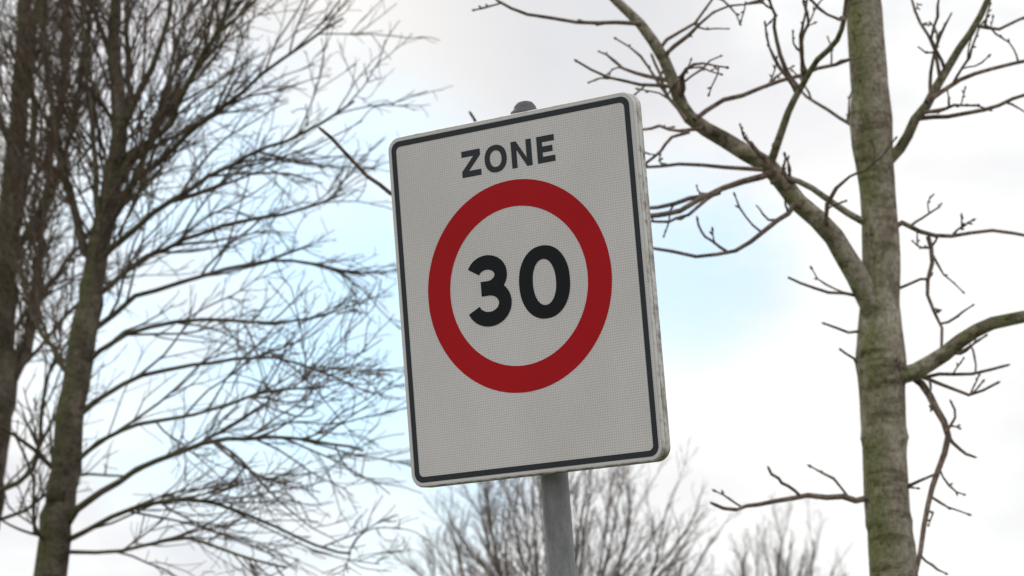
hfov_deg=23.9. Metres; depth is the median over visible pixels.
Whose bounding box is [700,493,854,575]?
bare tree
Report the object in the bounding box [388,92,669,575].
traffic sign
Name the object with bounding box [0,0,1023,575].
sky
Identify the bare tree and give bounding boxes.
[0,0,205,522]
[0,0,451,575]
[317,0,1023,575]
[376,435,739,575]
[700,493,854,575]
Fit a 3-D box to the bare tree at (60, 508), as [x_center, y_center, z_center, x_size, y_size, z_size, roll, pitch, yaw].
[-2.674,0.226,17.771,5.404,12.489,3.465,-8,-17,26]
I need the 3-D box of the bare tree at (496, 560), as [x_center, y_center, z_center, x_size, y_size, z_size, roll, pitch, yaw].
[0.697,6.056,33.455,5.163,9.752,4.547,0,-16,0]
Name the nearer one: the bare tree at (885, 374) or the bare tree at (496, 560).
the bare tree at (885, 374)
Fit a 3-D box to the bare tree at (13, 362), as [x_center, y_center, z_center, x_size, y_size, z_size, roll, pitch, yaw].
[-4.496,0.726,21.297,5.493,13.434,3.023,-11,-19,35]

